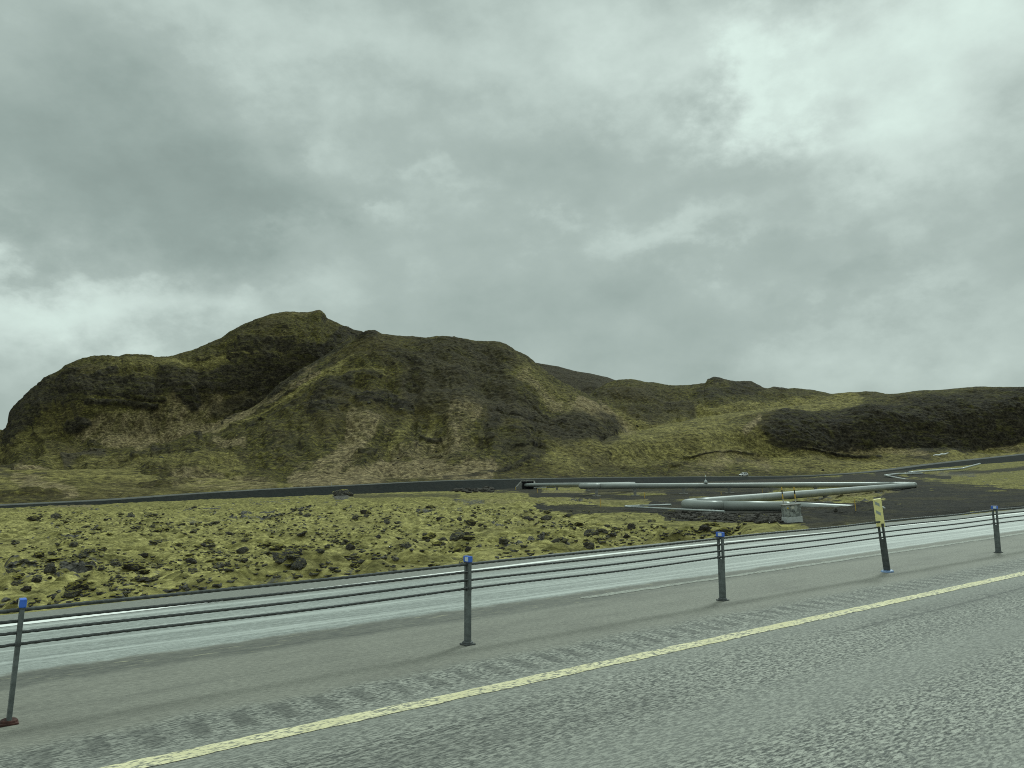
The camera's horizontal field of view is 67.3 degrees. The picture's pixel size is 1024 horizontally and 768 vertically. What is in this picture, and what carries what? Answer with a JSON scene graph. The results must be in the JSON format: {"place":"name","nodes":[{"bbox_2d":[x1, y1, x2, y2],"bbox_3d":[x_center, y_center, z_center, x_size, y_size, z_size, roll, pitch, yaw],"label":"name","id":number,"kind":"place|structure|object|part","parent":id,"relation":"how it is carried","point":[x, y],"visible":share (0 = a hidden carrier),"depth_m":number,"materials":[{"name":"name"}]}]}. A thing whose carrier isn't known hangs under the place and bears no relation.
{"place":"outdoors","nodes":[
{"label":"outdoors","id":0,"kind":"place"},
{"bbox_2d":[0,467,354,503],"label":"grassy mound","id":1,"kind":"object","parent":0,"point":[108,483],"visible":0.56,"depth_m":208.29,"materials":[{"name":"green plant"}]},
{"bbox_2d":[0,310,362,464],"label":"massif","id":2,"kind":"structure","parent":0,"point":[100,402],"depth_m":547.73,"materials":[{"name":"green plant"}]},
{"bbox_2d":[0,330,668,503],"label":"mountain","id":3,"kind":"structure","parent":0,"point":[500,410],"depth_m":332.93,"materials":[{"name":"green plant"}]},
{"bbox_2d":[0,509,1023,767],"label":"highway","id":4,"kind":"structure","parent":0,"point":[934,681],"depth_m":7.31,"materials":[{"name":"grey asphalt"}]},
{"bbox_2d":[0,598,26,726],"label":"barrier post","id":5,"kind":"object","parent":4,"relation":"on","point":[9,720],"visible":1,"depth_m":6.02,"materials":[{"name":"metal"}]},
{"bbox_2d":[0,507,1023,613],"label":"barrier cable","id":6,"kind":"object","parent":5,"relation":"attached to","point":[14,610],"visible":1,"depth_m":7.99,"materials":[{"name":"metal"}]},
{"bbox_2d":[0,519,1023,647],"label":"barrier cable","id":7,"kind":"object","parent":5,"relation":"attached to","point":[221,619],"visible":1,"depth_m":7.99,"materials":[{"name":"metal"}]},
{"bbox_2d":[0,515,1023,635],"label":"barrier cable","id":8,"kind":"object","parent":5,"relation":"attached to","point":[218,610],"visible":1,"depth_m":7.99,"materials":[{"name":"metal"}]},
{"bbox_2d":[0,511,1023,624],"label":"barrier cable","id":9,"kind":"object","parent":5,"relation":"attached to","point":[220,599],"visible":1,"depth_m":8.02,"materials":[{"name":"metal"}]},
{"bbox_2d":[460,556,475,645],"bbox_3d":[-0.487,2.380,8.476,0.130,0.950,0.130,5,-9,-35],"label":"barrier post","id":10,"kind":"object","parent":4,"relation":"on","point":[468,641],"visible":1,"depth_m":8.45,"materials":[{"name":"metal"}]},
{"bbox_2d":[0,512,1023,626],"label":"white line","id":11,"kind":"object","parent":4,"relation":"on","point":[40,621],"visible":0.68,"depth_m":15.76,"materials":[{"name":"paint"}]},
{"bbox_2d":[101,571,1023,767],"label":"yellow line","id":12,"kind":"object","parent":4,"relation":"on","point":[224,745],"visible":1,"depth_m":6.58,"materials":[{"name":"paint"}]},
{"bbox_2d":[716,532,728,600],"bbox_3d":[2.970,2.581,10.904,0.130,0.950,0.130,5,-9,-35],"label":"barrier post","id":13,"kind":"object","parent":4,"relation":"on","point":[721,578],"visible":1,"depth_m":10.88,"materials":[{"name":"metal"}]},
{"bbox_2d":[579,533,1023,598],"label":"worn line","id":14,"kind":"object","parent":4,"relation":"on","point":[633,590],"visible":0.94,"depth_m":13.90,"materials":[{"name":"paint"}]},
{"bbox_2d":[873,498,893,572],"bbox_3d":[6.427,2.628,13.355,0.210,1.270,0.210,-5,-4,-36],"label":"marker post","id":15,"kind":"object","parent":4,"relation":"on","point":[878,509],"visible":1,"depth_m":13.34,"materials":[{"name":"metal"}]},
{"bbox_2d":[991,506,1002,552],"bbox_3d":[9.964,2.988,15.819,0.130,0.950,0.130,5,-9,-35],"label":"barrier post","id":16,"kind":"object","parent":4,"relation":"on","point":[997,538],"visible":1,"depth_m":15.80,"materials":[{"name":"metal"}]},
{"bbox_2d":[0,461,1023,614],"bbox_3d":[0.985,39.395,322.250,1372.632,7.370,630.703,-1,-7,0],"label":"ground","id":17,"kind":"structure","parent":0,"point":[982,487],"depth_m":65.72,"materials":[{"name":"green plant"}]},
{"bbox_2d":[5,568,18,572],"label":"lava rock","id":18,"kind":"object","parent":17,"relation":"on","point":[9,570],"visible":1,"depth_m":33.33,"materials":[{"name":"grey stone"}]},
{"bbox_2d":[11,540,19,544],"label":"lava rock","id":19,"kind":"object","parent":17,"relation":"on","point":[14,542],"visible":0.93,"depth_m":55.14,"materials":[{"name":"grey stone"}]},
{"bbox_2d":[11,580,22,585],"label":"lava rock","id":20,"kind":"object","parent":17,"relation":"on","point":[17,582],"visible":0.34,"depth_m":32.09,"materials":[{"name":"grey stone"}]},
{"bbox_2d":[12,573,22,578],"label":"lava rock","id":21,"kind":"object","parent":17,"relation":"on","point":[18,576],"visible":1,"depth_m":33.12,"materials":[{"name":"stone"}]},
{"bbox_2d":[18,559,29,562],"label":"lava rock","id":22,"kind":"object","parent":17,"relation":"on","point":[24,561],"visible":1,"depth_m":38.73,"materials":[{"name":"grey stone"}]},
{"bbox_2d":[20,586,31,591],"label":"lava rock","id":23,"kind":"object","parent":17,"relation":"on","point":[26,588],"visible":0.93,"depth_m":28.22,"materials":[{"name":"black stone"}]},
{"bbox_2d":[28,515,40,520],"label":"lava rock","id":24,"kind":"object","parent":17,"relation":"on","point":[34,518],"visible":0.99,"depth_m":90.63,"materials":[{"name":"grey stone"}]},
{"bbox_2d":[31,574,42,581],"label":"lava rock","id":25,"kind":"object","parent":17,"relation":"on","point":[37,578],"visible":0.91,"depth_m":33.02,"materials":[{"name":"grey stone"}]},
{"bbox_2d":[31,552,44,557],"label":"lava rock","id":26,"kind":"object","parent":17,"relation":"on","point":[38,554],"visible":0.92,"depth_m":42.18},
{"bbox_2d":[43,563,56,573],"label":"lava rock","id":27,"kind":"object","parent":17,"relation":"on","point":[50,567],"visible":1,"depth_m":34.49,"materials":[{"name":"grey stone"}]},
{"bbox_2d":[47,550,56,554],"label":"lava rock","id":28,"kind":"object","parent":17,"relation":"on","point":[51,552],"visible":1,"depth_m":44.97,"materials":[{"name":"grey stone"}]},
{"bbox_2d":[50,513,59,518],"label":"lava rock","id":29,"kind":"object","parent":17,"relation":"on","point":[54,515],"visible":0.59,"depth_m":99.83,"materials":[{"name":"grey stone"}]},
{"bbox_2d":[46,557,65,561],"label":"lava rock","id":30,"kind":"object","parent":17,"relation":"on","point":[52,559],"visible":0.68,"depth_m":40.64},
{"bbox_2d":[69,541,77,546],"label":"lava rock","id":31,"kind":"object","parent":17,"relation":"on","point":[73,543],"visible":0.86,"depth_m":48.49,"materials":[{"name":"grey stone"}]},
{"bbox_2d":[63,589,86,597],"bbox_3d":[-7.067,3.389,12.422,0.380,0.148,0.179,-5,-20,-3],"label":"lava rock","id":32,"kind":"object","parent":17,"relation":"on","point":[71,593],"visible":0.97,"depth_m":12.38,"materials":[{"name":"grey stone"}]},
{"bbox_2d":[66,579,88,590],"bbox_3d":[-7.096,3.333,12.535,0.377,0.256,0.238,-14,-4,5],"label":"lava rock","id":33,"kind":"object","parent":17,"relation":"on","point":[81,584],"visible":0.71,"depth_m":12.51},
{"bbox_2d":[75,554,87,557],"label":"lava rock","id":34,"kind":"object","parent":17,"relation":"on","point":[81,555],"visible":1,"depth_m":38.88,"materials":[{"name":"grey stone"}]},
{"bbox_2d":[79,548,94,554],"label":"lava rock","id":35,"kind":"object","parent":17,"relation":"on","point":[86,551],"visible":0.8,"depth_m":41.96,"materials":[{"name":"grey stone"}]},
{"bbox_2d":[109,561,121,565],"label":"lava rock","id":36,"kind":"object","parent":17,"relation":"on","point":[116,563],"visible":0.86,"depth_m":39.33,"materials":[{"name":"grey stone"}]},
{"bbox_2d":[123,563,145,570],"bbox_3d":[-18.340,8.868,37.360,1.067,0.376,0.577,21,-17,-36],"label":"lava rock","id":37,"kind":"object","parent":17,"relation":"on","point":[135,566],"visible":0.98,"depth_m":37.15,"materials":[{"name":"black stone"}]},
{"bbox_2d":[137,569,149,573],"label":"lava rock","id":38,"kind":"object","parent":17,"relation":"on","point":[144,571],"visible":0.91,"depth_m":36.49,"materials":[{"name":"black stone"}]},
{"bbox_2d":[137,577,149,581],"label":"lava rock","id":39,"kind":"object","parent":17,"relation":"on","point":[142,579],"visible":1,"depth_m":31.84,"materials":[{"name":"grey stone"}]},
{"bbox_2d":[139,553,147,557],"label":"lava rock","id":40,"kind":"object","parent":17,"relation":"on","point":[143,555],"visible":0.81,"depth_m":42.00,"materials":[{"name":"black stone"}]},
{"bbox_2d":[149,539,158,544],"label":"lava rock","id":41,"kind":"object","parent":17,"relation":"on","point":[155,541],"visible":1,"depth_m":47.18,"materials":[{"name":"grey stone"}]},
{"bbox_2d":[153,528,162,531],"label":"lava rock","id":42,"kind":"object","parent":17,"relation":"on","point":[158,529],"visible":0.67,"depth_m":61.03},
{"bbox_2d":[185,558,196,563],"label":"lava rock","id":43,"kind":"object","parent":17,"relation":"on","point":[190,560],"visible":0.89,"depth_m":39.23,"materials":[{"name":"grey stone"}]},
{"bbox_2d":[188,567,199,572],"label":"lava rock","id":44,"kind":"object","parent":17,"relation":"on","point":[192,569],"visible":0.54,"depth_m":33.60,"materials":[{"name":"grey stone"}]},
{"bbox_2d":[203,539,214,543],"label":"lava rock","id":45,"kind":"object","parent":17,"relation":"on","point":[208,541],"visible":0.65,"depth_m":51.78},
{"bbox_2d":[213,562,221,568],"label":"lava rock","id":46,"kind":"object","parent":17,"relation":"on","point":[217,565],"visible":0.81,"depth_m":37.55,"materials":[{"name":"grey stone"}]},
{"bbox_2d":[236,546,248,553],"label":"lava rock","id":47,"kind":"object","parent":17,"relation":"on","point":[242,550],"visible":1,"depth_m":45.52,"materials":[{"name":"grey stone"}]},
{"bbox_2d":[239,538,248,541],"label":"lava rock","id":48,"kind":"object","parent":17,"relation":"on","point":[245,540],"visible":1,"depth_m":48.07,"materials":[{"name":"grey stone"}]},
{"bbox_2d":[260,551,271,554],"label":"lava rock","id":49,"kind":"object","parent":17,"relation":"on","point":[267,552],"visible":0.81,"depth_m":44.69,"materials":[{"name":"black stone"}]},
{"bbox_2d":[263,542,271,546],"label":"lava rock","id":50,"kind":"object","parent":17,"relation":"on","point":[267,544],"visible":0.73,"depth_m":50.01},
{"bbox_2d":[269,544,283,549],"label":"lava rock","id":51,"kind":"object","parent":17,"relation":"on","point":[277,546],"visible":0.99,"depth_m":45.98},
{"bbox_2d":[272,550,300,562],"bbox_3d":[-4.909,3.793,16.677,0.655,0.356,0.373,-2,-6,14],"label":"lava rock","id":52,"kind":"object","parent":17,"relation":"on","point":[277,555],"visible":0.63,"depth_m":16.62,"materials":[{"name":"grey stone"}]},
{"bbox_2d":[285,554,299,560],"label":"lava rock","id":53,"kind":"object","parent":17,"relation":"on","point":[293,557],"visible":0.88,"depth_m":16.45,"materials":[{"name":"grey stone"}]},
{"bbox_2d":[284,547,303,554],"bbox_3d":[-4.742,3.730,16.806,0.485,0.317,0.345,1,-7,-17],"label":"lava rock","id":54,"kind":"object","parent":17,"relation":"on","point":[288,550],"visible":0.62,"depth_m":16.75,"materials":[{"name":"grey stone"}]},
{"bbox_2d":[290,557,306,570],"bbox_3d":[-4.533,3.874,16.341,0.368,0.369,0.253,-7,-19,10],"label":"lava rock","id":55,"kind":"object","parent":17,"relation":"on","point":[299,563],"visible":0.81,"depth_m":16.28,"materials":[{"name":"grey stone"}]},
{"bbox_2d":[315,548,324,553],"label":"lava rock","id":56,"kind":"object","parent":17,"relation":"on","point":[321,551],"visible":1,"depth_m":16.94,"materials":[{"name":"grey stone"}]},
{"bbox_2d":[332,489,353,495],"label":"lava rock","id":57,"kind":"object","parent":17,"relation":"on","point":[342,492],"visible":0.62,"depth_m":171.09,"materials":[{"name":"grey stone"}]},
{"bbox_2d":[345,544,355,550],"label":"lava rock","id":58,"kind":"object","parent":17,"relation":"on","point":[349,547],"visible":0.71,"depth_m":44.93,"materials":[{"name":"grey stone"}]},
{"bbox_2d":[341,553,360,559],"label":"lava rock","id":59,"kind":"object","parent":17,"relation":"on","point":[353,556],"visible":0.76,"depth_m":18.96,"materials":[{"name":"grey stone"}]},
{"bbox_2d":[350,563,359,568],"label":"lava rock","id":60,"kind":"object","parent":17,"relation":"on","point":[354,565],"visible":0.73,"depth_m":16.99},
{"bbox_2d":[0,504,767,607],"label":"lava rubble","id":61,"kind":"object","parent":17,"relation":"on","point":[185,587],"visible":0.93,"depth_m":40.37,"materials":[{"name":"black stone"}]},
{"bbox_2d":[404,542,411,548],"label":"lava rock","id":62,"kind":"object","parent":17,"relation":"on","point":[407,545],"visible":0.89,"depth_m":43.90,"materials":[{"name":"grey stone"}]},
{"bbox_2d":[422,534,433,538],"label":"lava rock","id":63,"kind":"object","parent":17,"relation":"on","point":[427,536],"visible":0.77,"depth_m":51.21,"materials":[{"name":"stone"}]},
{"bbox_2d":[432,541,441,545],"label":"lava rock","id":64,"kind":"object","parent":17,"relation":"on","point":[437,543],"visible":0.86,"depth_m":44.32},
{"bbox_2d":[449,531,464,540],"bbox_3d":[-3.527,9.879,49.697,0.904,0.676,0.710,3,-8,-32],"label":"lava rock","id":65,"kind":"object","parent":17,"relation":"on","point":[455,536],"visible":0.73,"depth_m":49.58,"materials":[{"name":"grey stone"}]},
{"bbox_2d":[452,548,463,552],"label":"lava rock","id":66,"kind":"object","parent":17,"relation":"on","point":[457,550],"visible":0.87,"depth_m":28.41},
{"bbox_2d":[463,535,475,539],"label":"lava rock","id":67,"kind":"object","parent":17,"relation":"on","point":[468,537],"visible":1,"depth_m":46.66,"materials":[{"name":"black stone"}]},
{"bbox_2d":[464,519,475,525],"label":"lava rock","id":68,"kind":"object","parent":17,"relation":"on","point":[470,522],"visible":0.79,"depth_m":62.33,"materials":[{"name":"grey stone"}]},
{"bbox_2d":[499,537,509,543],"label":"lava rock","id":69,"kind":"object","parent":17,"relation":"on","point":[503,540],"visible":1,"depth_m":45.32,"materials":[{"name":"grey stone"}]},
{"bbox_2d":[516,480,545,489],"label":"culvert portal","id":70,"kind":"object","parent":17,"relation":"on","point":[520,485],"visible":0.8,"depth_m":210.17,"materials":[{"name":"concrete"}]},
{"bbox_2d":[539,514,551,519],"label":"lava rock","id":71,"kind":"object","parent":17,"relation":"on","point":[547,517],"visible":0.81,"depth_m":67.99,"materials":[{"name":"grey stone"}]},
{"bbox_2d":[550,537,565,542],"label":"lava rock","id":72,"kind":"object","parent":17,"relation":"on","point":[555,540],"visible":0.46,"depth_m":45.12,"materials":[{"name":"grey stone"}]},
{"bbox_2d":[574,522,583,525],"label":"lava rock","id":73,"kind":"object","parent":17,"relation":"on","point":[578,524],"visible":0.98,"depth_m":54.13,"materials":[{"name":"black stone"}]},
{"bbox_2d":[583,542,594,548],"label":"lava rock","id":74,"kind":"object","parent":17,"relation":"on","point":[589,545],"visible":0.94,"depth_m":21.34,"materials":[{"name":"grey stone"}]},
{"bbox_2d":[584,528,598,536],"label":"lava rock","id":75,"kind":"object","parent":17,"relation":"on","point":[588,532],"visible":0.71,"depth_m":48.08,"materials":[{"name":"grey stone"}]},
{"bbox_2d":[596,528,608,533],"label":"lava rock","id":76,"kind":"object","parent":17,"relation":"on","point":[605,531],"visible":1,"depth_m":48.52,"materials":[{"name":"grey stone"}]},
{"bbox_2d":[627,523,635,528],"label":"lava rock","id":77,"kind":"object","parent":17,"relation":"on","point":[630,526],"visible":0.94,"depth_m":51.89,"materials":[{"name":"grey stone"}]},
{"bbox_2d":[624,504,724,512],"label":"thin pipe","id":78,"kind":"object","parent":17,"relation":"on","point":[640,506],"visible":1,"depth_m":79.80,"materials":[{"name":"grey metal"}]},
{"bbox_2d":[699,525,711,531],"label":"lava rock","id":79,"kind":"object","parent":17,"relation":"on","point":[704,528],"visible":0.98,"depth_m":26.14,"materials":[{"name":"grey stone"}]},
{"bbox_2d":[709,522,719,526],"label":"lava rock","id":80,"kind":"object","parent":17,"relation":"on","point":[714,524],"visible":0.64,"depth_m":59.20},
{"bbox_2d":[524,475,916,513],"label":"pipeline","id":81,"kind":"object","parent":17,"relation":"on","point":[759,502],"visible":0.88,"depth_m":125.68,"materials":[{"name":"metal"}]},
{"bbox_2d":[715,527,734,535],"bbox_3d":[6.743,4.707,24.378,0.598,0.357,0.419,0,4,25],"label":"lava rock","id":82,"kind":"object","parent":17,"relation":"on","point":[727,531],"visible":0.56,"depth_m":24.22,"materials":[{"name":"stone"}]},
{"bbox_2d":[667,511,783,523],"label":"rubble bank","id":83,"kind":"structure","parent":17,"relation":"on","point":[756,518],"depth_m":66.83,"materials":[{"name":"grey stone"}]},
{"bbox_2d":[781,503,802,522],"bbox_3d":[22.712,10.540,62.467,1.415,1.562,0.845,-4,-6,-6],"label":"utility cabinet","id":84,"kind":"object","parent":17,"relation":"on","point":[791,513],"visible":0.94,"depth_m":62.09,"materials":[{"name":"metal"}]},
{"bbox_3d":[22.418,10.284,62.074,0.623,0.866,0.055,-4,-6,-6],"label":"door","id":85,"kind":"part","parent":84,"relation":"part of","materials":[{"name":"metal"}]},
{"bbox_3d":[23.069,10.242,62.144,0.623,0.866,0.056,-4,-6,-6],"label":"door","id":86,"kind":"part","parent":84,"relation":"part of","materials":[{"name":"metal"}]},
{"bbox_2d":[884,473,922,478],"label":"pipe","id":87,"kind":"object","parent":17,"relation":"on","point":[888,475],"visible":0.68,"depth_m":286.89,"materials":[{"name":"grey metal"}]},
{"bbox_2d":[907,463,980,472],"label":"slope pipe","id":88,"kind":"object","parent":17,"relation":"on","point":[944,469],"visible":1,"depth_m":308.57,"materials":[{"name":"grey metal"}]},
{"bbox_2d":[0,453,1023,507],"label":"gravel road","id":89,"kind":"structure","parent":0,"point":[475,479],"depth_m":215.34,"materials":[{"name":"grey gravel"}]},
{"bbox_2d":[450,486,495,492],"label":"dark rubble","id":90,"kind":"object","parent":89,"relation":"on","point":[482,489],"visible":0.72,"depth_m":200.58,"materials":[{"name":"grey stone"}]},
{"bbox_2d":[739,472,747,475],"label":"car","id":91,"kind":"object","parent":89,"relation":"on","point":[744,474],"visible":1,"depth_m":314.61,"materials":[{"name":"white paint"}]},
{"bbox_2d":[0,0,1023,429],"label":"sky","id":92,"kind":"structure","parent":0,"point":[827,196],"materials":[{"name":"grey"}]},
{"bbox_2d":[537,363,613,393],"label":"distant hill","id":93,"kind":"structure","parent":0,"point":[588,383],"depth_m":875.52,"materials":[{"name":"green plant"}]},
{"bbox_2d":[393,386,1023,482],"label":"hill","id":94,"kind":"structure","parent":0,"point":[869,432],"depth_m":428.58,"materials":[{"name":"green plant"}]},
{"bbox_2d":[590,377,884,431],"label":"crag hill","id":95,"kind":"structure","parent":0,"point":[628,405],"depth_m":577.50,"materials":[{"name":"green plant"}]}
]}

